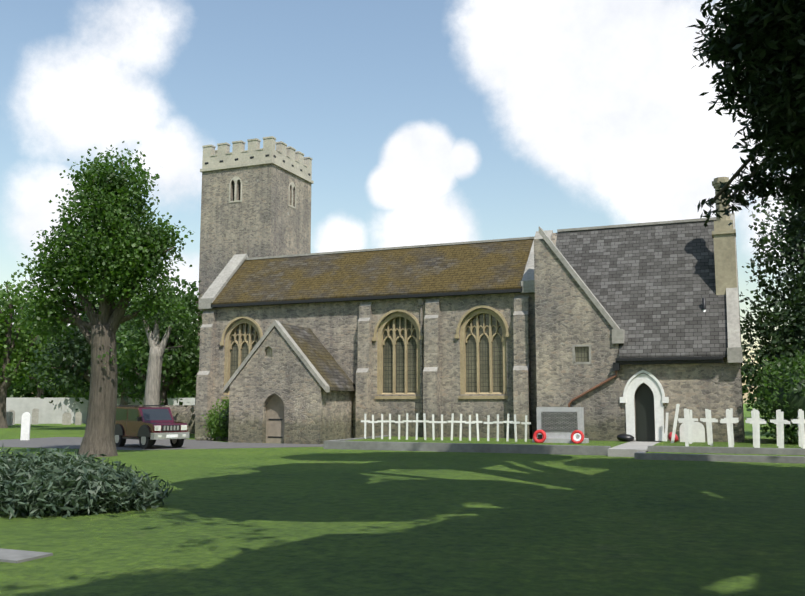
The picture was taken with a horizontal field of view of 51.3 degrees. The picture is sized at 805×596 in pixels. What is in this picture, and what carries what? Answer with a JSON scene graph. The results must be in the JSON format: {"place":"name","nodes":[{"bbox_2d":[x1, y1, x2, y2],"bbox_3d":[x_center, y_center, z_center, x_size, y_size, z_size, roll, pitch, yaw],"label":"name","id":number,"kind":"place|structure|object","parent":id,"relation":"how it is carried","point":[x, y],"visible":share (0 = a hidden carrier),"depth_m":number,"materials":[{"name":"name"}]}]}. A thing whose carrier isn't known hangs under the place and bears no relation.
{"place":"outdoors","nodes":[
{"label":"outdoors","id":0,"kind":"place"},
{"bbox_2d":[0,264,63,427],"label":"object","id":1,"kind":"object","parent":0,"point":[19,350],"depth_m":61.69,"materials":[{"name":"green plant"}]},
{"bbox_2d":[0,305,82,397],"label":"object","id":2,"kind":"object","parent":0,"point":[27,390],"depth_m":79.71,"materials":[{"name":"green plant"}]},
{"bbox_2d":[9,294,153,410],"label":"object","id":3,"kind":"object","parent":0,"point":[82,354],"depth_m":56.81,"materials":[{"name":"green plant"}]},
{"bbox_2d":[6,398,194,423],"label":"wall","id":4,"kind":"structure","parent":0,"point":[50,413],"depth_m":74.69,"materials":[{"name":"white paint"}]},
{"bbox_2d":[62,319,185,404],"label":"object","id":5,"kind":"object","parent":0,"point":[87,394],"depth_m":74.48,"materials":[{"name":"green plant"}]},
{"bbox_2d":[116,274,202,404],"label":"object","id":6,"kind":"object","parent":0,"point":[175,361],"depth_m":51.04,"materials":[{"name":"green plant"}]},
{"bbox_2d":[0,0,803,403],"label":"sky","id":7,"kind":"structure","parent":0,"point":[419,122],"materials":[{"name":"blue"}]},
{"bbox_2d":[0,404,804,595],"bbox_3d":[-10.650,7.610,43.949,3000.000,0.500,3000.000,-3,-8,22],"label":"ground","id":8,"kind":"structure","parent":0,"point":[303,521],"depth_m":12.53,"materials":[{"name":"green plant"}]},
{"bbox_2d":[20,412,30,439],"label":"gravestone","id":9,"kind":"object","parent":8,"relation":"on","point":[25,425],"visible":0.88,"depth_m":41.66,"materials":[{"name":"white stone"}]},
{"bbox_2d":[0,548,52,562],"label":"slab","id":10,"kind":"structure","parent":8,"relation":"on","point":[12,556],"depth_m":10.16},
{"bbox_2d":[7,380,52,397],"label":"hedge","id":11,"kind":"object","parent":8,"relation":"on","point":[27,394],"visible":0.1,"depth_m":86.42,"materials":[{"name":"green plant"}]},
{"bbox_2d":[6,408,81,425],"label":"gravestones","id":12,"kind":"object","parent":8,"relation":"on","point":[10,417],"visible":0.54,"depth_m":70.70,"materials":[{"name":"grey stone"}]},
{"bbox_2d":[11,373,88,397],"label":"hedge","id":13,"kind":"object","parent":8,"relation":"on","point":[61,394],"depth_m":88.16,"materials":[{"name":"green plant"}]},
{"bbox_2d":[0,445,173,518],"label":"shrub","id":14,"kind":"object","parent":8,"relation":"on","point":[50,482],"depth_m":14.29,"materials":[{"name":"green plant"}]},
{"bbox_2d":[8,141,193,456],"bbox_3d":[-10.940,0.072,30.287,6.046,11.563,4.419,-3,-8,22],"label":"lime","id":15,"kind":"object","parent":8,"relation":"on","point":[92,241],"depth_m":29.71,"materials":[{"name":"green plant"}]},
{"bbox_2d":[77,384,193,397],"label":"hedge","id":16,"kind":"object","parent":8,"relation":"on","point":[174,394],"depth_m":90.60,"materials":[{"name":"green plant"}]},
{"bbox_2d":[120,280,200,406],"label":"tree","id":17,"kind":"object","parent":8,"relation":"on","point":[154,372],"depth_m":44.84,"materials":[{"name":"plant"}]},
{"bbox_2d":[0,437,323,449],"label":"drive","id":18,"kind":"structure","parent":8,"relation":"on","point":[75,442],"depth_m":37.33,"materials":[{"name":"grey asphalt"}]},
{"bbox_2d":[114,405,188,448],"bbox_3d":[-10.737,5.401,35.358,3.942,1.760,1.780,-7,-10,44],"label":"car","id":19,"kind":"object","parent":18,"relation":"on","point":[147,426],"visible":0.94,"depth_m":34.67,"materials":[{"name":"red metal"}]},
{"bbox_2d":[139,405,195,433],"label":"wall","id":20,"kind":"structure","parent":8,"relation":"on","point":[184,413],"depth_m":50.39,"materials":[{"name":"stone"}]},
{"bbox_2d":[167,375,195,397],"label":"hedge","id":21,"kind":"object","parent":8,"relation":"on","point":[188,393],"depth_m":91.73,"materials":[{"name":"green plant"}]},
{"bbox_2d":[195,436,227,440],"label":"rockery","id":22,"kind":"object","parent":8,"relation":"on","point":[207,438],"visible":0.46,"depth_m":41.12,"materials":[{"name":"stone"}]},
{"bbox_2d":[201,396,228,440],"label":"porch shrub","id":23,"kind":"object","parent":8,"relation":"on","point":[215,431],"depth_m":41.07,"materials":[{"name":"green plant"}]},
{"bbox_2d":[195,163,311,404],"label":"tower","id":24,"kind":"structure","parent":8,"relation":"on","point":[262,219],"depth_m":52.16,"materials":[{"name":"stone"}]},
{"bbox_2d":[233,182,240,200],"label":"belfry window openings","id":25,"kind":"object","parent":24,"relation":"attached to","point":[239,191],"depth_m":52.44,"materials":[{"name":"black"}]},
{"bbox_2d":[200,136,313,183],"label":"parapet","id":26,"kind":"structure","parent":24,"relation":"on","point":[289,155],"depth_m":52.69,"materials":[{"name":"beige stone"}]},
{"bbox_2d":[205,154,309,175],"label":"parapet openings","id":27,"kind":"object","parent":26,"relation":"in","point":[252,157],"visible":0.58,"depth_m":52.71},
{"bbox_2d":[229,176,295,208],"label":"belfry window","id":28,"kind":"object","parent":24,"relation":"attached to","point":[235,179],"visible":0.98,"depth_m":52.27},
{"bbox_2d":[228,327,325,443],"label":"porch front wall","id":29,"kind":"structure","parent":8,"relation":"on","point":[285,370],"depth_m":38.81,"materials":[{"name":"stone"}]},
{"bbox_2d":[266,347,271,356],"bbox_3d":[-6.177,2.544,39.278,0.420,0.600,0.040,-3,-8,22],"label":"porch niche","id":30,"kind":"object","parent":29,"relation":"attached to","point":[269,352],"visible":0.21,"depth_m":39.28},
{"bbox_2d":[256,387,289,443],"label":"porch arch","id":31,"kind":"structure","parent":29,"relation":"attached to","point":[280,393],"depth_m":38.67,"materials":[{"name":"stone"}]},
{"bbox_2d":[266,394,283,442],"bbox_3d":[-5.804,5.569,38.889,1.400,2.700,0.060,-3,-8,22],"label":"porch door","id":32,"kind":"structure","parent":29,"relation":"attached to","point":[275,408],"depth_m":38.89,"materials":[{"name":"brown wood"}]},
{"bbox_2d":[268,419,282,437],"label":"door hinges","id":33,"kind":"object","parent":32,"relation":"attached to","point":[274,436],"visible":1,"depth_m":38.81,"materials":[{"name":"black metal"}]},
{"bbox_2d":[223,320,329,392],"bbox_3d":[-5.891,2.710,39.030,5.440,3.351,0.360,-3,-8,22],"label":"porch gable coping","id":34,"kind":"object","parent":29,"relation":"on","point":[322,382],"visible":0.93,"depth_m":38.87,"materials":[{"name":"grey stone"}]},
{"bbox_2d":[229,324,355,390],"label":"porch roof","id":35,"kind":"structure","parent":29,"relation":"on","point":[329,369],"depth_m":40.09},
{"bbox_2d":[325,390,352,440],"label":"porch sides","id":36,"kind":"object","parent":8,"relation":"on","point":[338,415],"visible":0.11,"depth_m":39.40,"materials":[{"name":"grey stone"}]},
{"bbox_2d":[195,294,531,438],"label":"buttresses","id":37,"kind":"structure","parent":8,"relation":"on","point":[432,380],"depth_m":39.46,"materials":[{"name":"stone"}]},
{"bbox_2d":[212,293,521,437],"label":"nave wall","id":38,"kind":"structure","parent":8,"relation":"on","point":[333,326],"depth_m":40.09,"materials":[{"name":"stone"}]},
{"bbox_2d":[220,316,262,398],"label":"window frame","id":39,"kind":"object","parent":38,"relation":"attached to","point":[233,329],"visible":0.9,"depth_m":43.95,"materials":[{"name":"beige stone"}]},
{"bbox_2d":[230,324,258,377],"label":"window glass","id":40,"kind":"object","parent":39,"relation":"attached to","point":[234,358],"visible":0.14,"depth_m":44.06,"materials":[{"name":"grey glass"}]},
{"bbox_2d":[211,289,522,307],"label":"aisle fascia","id":41,"kind":"structure","parent":38,"relation":"attached to","point":[375,298],"depth_m":40.83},
{"bbox_2d":[211,239,533,304],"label":"nave roof","id":42,"kind":"structure","parent":38,"relation":"on","point":[500,265],"depth_m":42.38,"materials":[{"name":"brown tile"}]},
{"bbox_2d":[245,236,534,259],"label":"roof ridge","id":43,"kind":"structure","parent":42,"relation":"on","point":[414,246],"depth_m":44.07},
{"bbox_2d":[199,230,552,309],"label":"aisle copings","id":44,"kind":"object","parent":38,"relation":"on","point":[217,286],"visible":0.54,"depth_m":44.55,"materials":[{"name":"grey stone"}]},
{"bbox_2d":[372,309,423,398],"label":"window frame","id":45,"kind":"object","parent":38,"relation":"attached to","point":[382,329],"visible":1,"depth_m":40.53,"materials":[{"name":"beige stone"}]},
{"bbox_2d":[383,317,416,392],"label":"window glass","id":46,"kind":"object","parent":45,"relation":"attached to","point":[400,366],"visible":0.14,"depth_m":40.55,"materials":[{"name":"grey glass"}]},
{"bbox_2d":[418,299,423,436],"bbox_3d":[0.891,3.404,39.633,0.240,6.780,0.155,-3,-8,22],"label":"drainpipe","id":47,"kind":"object","parent":38,"relation":"attached to","point":[421,302],"visible":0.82,"depth_m":39.66,"materials":[{"name":"metal"}]},
{"bbox_2d":[455,305,509,398],"bbox_3d":[3.756,2.492,38.820,2.650,4.330,0.500,-3,-8,22],"label":"window frame","id":48,"kind":"object","parent":38,"relation":"attached to","point":[477,337],"visible":0.94,"depth_m":38.90,"materials":[{"name":"beige stone"}]},
{"bbox_2d":[466,314,502,391],"bbox_3d":[3.832,2.510,39.005,2.150,4.000,0.040,-3,-8,22],"label":"window glass","id":49,"kind":"object","parent":48,"relation":"attached to","point":[471,363],"visible":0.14,"depth_m":38.97,"materials":[{"name":"grey glass"}]},
{"bbox_2d":[203,260,536,438],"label":"aisle gables","id":50,"kind":"object","parent":8,"relation":"on","point":[533,360],"visible":0.02,"depth_m":37.74,"materials":[{"name":"grey stone"}]},
{"bbox_2d":[324,435,804,463],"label":"kerbs","id":51,"kind":"structure","parent":8,"relation":"on","point":[481,448],"depth_m":30.07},
{"bbox_2d":[348,436,804,456],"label":"beds","id":52,"kind":"object","parent":8,"relation":"on","point":[766,443],"visible":0.29,"depth_m":33.11,"materials":[{"name":"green plant"}]},
{"bbox_2d":[533,430,545,442],"bbox_3d":[5.476,5.531,33.489,0.550,0.550,0.274,-3,-8,22],"label":"wreath","id":53,"kind":"object","parent":52,"relation":"on","point":[543,439],"visible":0.94,"depth_m":33.45,"materials":[{"name":"red plant"}]},
{"bbox_2d":[533,407,588,442],"bbox_3d":[6.355,5.109,33.778,2.150,1.410,0.600,-3,-8,22],"label":"memorial","id":54,"kind":"object","parent":52,"relation":"on","point":[558,436],"visible":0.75,"depth_m":33.56,"materials":[{"name":"stone"}]},
{"bbox_2d":[541,412,577,431],"bbox_3d":[6.294,4.957,33.648,1.450,0.780,0.021,-3,-8,22],"label":"plaque","id":55,"kind":"object","parent":54,"relation":"attached to","point":[559,421],"visible":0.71,"depth_m":33.64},
{"bbox_2d":[570,430,583,443],"bbox_3d":[6.864,5.461,32.926,0.540,0.540,0.254,-3,-8,22],"label":"wreath","id":56,"kind":"object","parent":52,"relation":"on","point":[580,433],"visible":0.88,"depth_m":32.88,"materials":[{"name":"red plastic"}]},
{"bbox_2d":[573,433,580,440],"bbox_3d":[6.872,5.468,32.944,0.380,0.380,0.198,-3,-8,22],"label":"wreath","id":57,"kind":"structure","parent":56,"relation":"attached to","point":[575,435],"depth_m":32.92,"materials":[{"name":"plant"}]},
{"bbox_2d":[361,408,804,448],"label":"cross grave markers","id":58,"kind":"object","parent":52,"relation":"on","point":[755,420],"visible":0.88,"depth_m":31.26,"materials":[{"name":"white wood"}]},
{"bbox_2d":[616,434,633,441],"bbox_3d":[9.188,5.761,34.596,0.739,0.333,0.547,-3,-8,22],"label":"bin bag","id":59,"kind":"object","parent":52,"relation":"on","point":[624,437],"visible":0.98,"depth_m":34.42,"materials":[{"name":"black plastic"}]},
{"bbox_2d":[665,404,679,442],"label":"leaning wooden posts","id":60,"kind":"object","parent":52,"relation":"on","point":[674,424],"visible":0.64,"depth_m":32.72,"materials":[{"name":"white wood"}]},
{"bbox_2d":[668,432,678,441],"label":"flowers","id":61,"kind":"object","parent":52,"relation":"on","point":[670,437],"visible":0.6,"depth_m":33.22,"materials":[{"name":"red plant"}]},
{"bbox_2d":[680,422,704,441],"bbox_3d":[11.572,5.374,33.492,0.950,0.853,0.080,-3,-8,22],"label":"white stone","id":62,"kind":"object","parent":52,"relation":"on","point":[698,431],"visible":0.6,"depth_m":33.40,"materials":[{"name":"white stone"}]},
{"bbox_2d":[551,233,744,437],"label":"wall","id":63,"kind":"structure","parent":8,"relation":"on","point":[554,238],"depth_m":39.97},
{"bbox_2d":[534,239,620,440],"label":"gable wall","id":64,"kind":"structure","parent":63,"relation":"attached to","point":[568,314],"depth_m":36.28,"materials":[{"name":"stone"}]},
{"bbox_2d":[572,344,590,364],"bbox_3d":[7.725,2.437,36.114,0.804,0.851,0.124,-3,-8,22],"label":"window frame","id":65,"kind":"object","parent":64,"relation":"attached to","point":[573,354],"visible":0.82,"depth_m":36.09,"materials":[{"name":"grey stone"}]},
{"bbox_2d":[575,346,588,361],"bbox_3d":[7.756,2.434,36.169,0.800,0.850,0.040,-3,-8,22],"label":"window","id":66,"kind":"structure","parent":65,"relation":"in","point":[581,354],"depth_m":36.15,"materials":[{"name":"grey glass"}]},
{"bbox_2d":[539,227,624,343],"bbox_3d":[7.825,-0.615,36.694,3.520,5.331,0.760,-3,-8,22],"label":"gable coping","id":67,"kind":"object","parent":64,"relation":"attached to","point":[618,334],"visible":0.86,"depth_m":36.23,"materials":[{"name":"grey stone"}]},
{"bbox_2d":[568,371,617,406],"bbox_3d":[8.070,4.668,35.522,2.170,3.257,0.110,-3,-8,22],"label":"sloping drainpipe","id":68,"kind":"object","parent":64,"relation":"attached to","point":[592,388],"visible":0.58,"depth_m":35.58,"materials":[{"name":"brown metal"}]},
{"bbox_2d":[702,298,705,309],"bbox_3d":[12.722,0.243,35.368,0.139,0.500,0.139,0,-7,0],"label":"flue","id":69,"kind":"object","parent":63,"relation":"on","point":[703,303],"visible":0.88,"depth_m":35.32,"materials":[{"name":"black metal"}]},
{"bbox_2d":[712,177,736,294],"bbox_3d":[13.872,-2.248,36.118,0.960,5.930,0.960,-3,-8,22],"label":"chimney","id":70,"kind":"object","parent":63,"relation":"on","point":[723,234],"visible":0.71,"depth_m":35.70,"materials":[{"name":"beige stone"}]},
{"bbox_2d":[619,357,743,441],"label":"wall","id":71,"kind":"structure","parent":8,"relation":"on","point":[697,389],"depth_m":34.14,"materials":[{"name":"grey stone"}]},
{"bbox_2d":[556,220,727,357],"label":"roof","id":72,"kind":"structure","parent":71,"relation":"on","point":[650,287],"depth_m":37.06,"materials":[{"name":"grey tile"}]},
{"bbox_2d":[557,213,742,362],"bbox_3d":[11.306,-0.227,38.996,8.100,6.930,8.090,-3,-8,22],"label":"roof coping","id":73,"kind":"object","parent":72,"relation":"on","point":[734,351],"visible":0.73,"depth_m":34.88,"materials":[{"name":"grey stone"}]},
{"bbox_2d":[620,370,668,440],"bbox_3d":[10.077,4.461,34.928,1.960,2.920,0.320,-3,-8,22],"label":"door surround","id":74,"kind":"object","parent":71,"relation":"attached to","point":[652,382],"visible":0.96,"depth_m":34.89,"materials":[{"name":"white stone"}]},
{"bbox_2d":[635,384,655,441],"bbox_3d":[10.176,4.749,35.135,1.000,2.600,0.040,-3,-8,22],"label":"door","id":75,"kind":"structure","parent":74,"relation":"in","point":[645,414],"depth_m":35.11,"materials":[{"name":"black wood"}]},
{"bbox_2d":[613,356,723,370],"bbox_3d":[10.906,2.708,34.566,4.350,0.510,0.360,-3,-8,22],"label":"gutter","id":76,"kind":"object","parent":71,"relation":"attached to","point":[666,360],"visible":0.95,"depth_m":34.49,"materials":[{"name":"black metal"}]},
{"bbox_2d":[741,349,750,403],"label":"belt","id":77,"kind":"object","parent":8,"relation":"on","point":[743,373],"depth_m":101.23,"materials":[{"name":"green plant"}]},
{"bbox_2d":[739,166,804,425],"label":"yew","id":78,"kind":"object","parent":8,"relation":"on","point":[785,333],"depth_m":35.99,"materials":[{"name":"green plant"}]},
{"bbox_2d":[742,315,804,405],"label":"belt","id":79,"kind":"object","parent":8,"relation":"on","point":[756,357],"depth_m":98.77,"materials":[{"name":"green plant"}]},
{"bbox_2d":[744,347,804,443],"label":"laurel","id":80,"kind":"object","parent":8,"relation":"on","point":[776,365],"depth_m":32.05,"materials":[{"name":"green plant"}]},
{"bbox_2d":[608,441,658,456],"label":"path","id":81,"kind":"structure","parent":0,"point":[629,449],"depth_m":29.53,"materials":[{"name":"concrete"}]},
{"bbox_2d":[688,0,804,244],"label":"foliage","id":82,"kind":"object","parent":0,"point":[768,81],"depth_m":12.78,"materials":[{"name":"green plant"}]}
]}

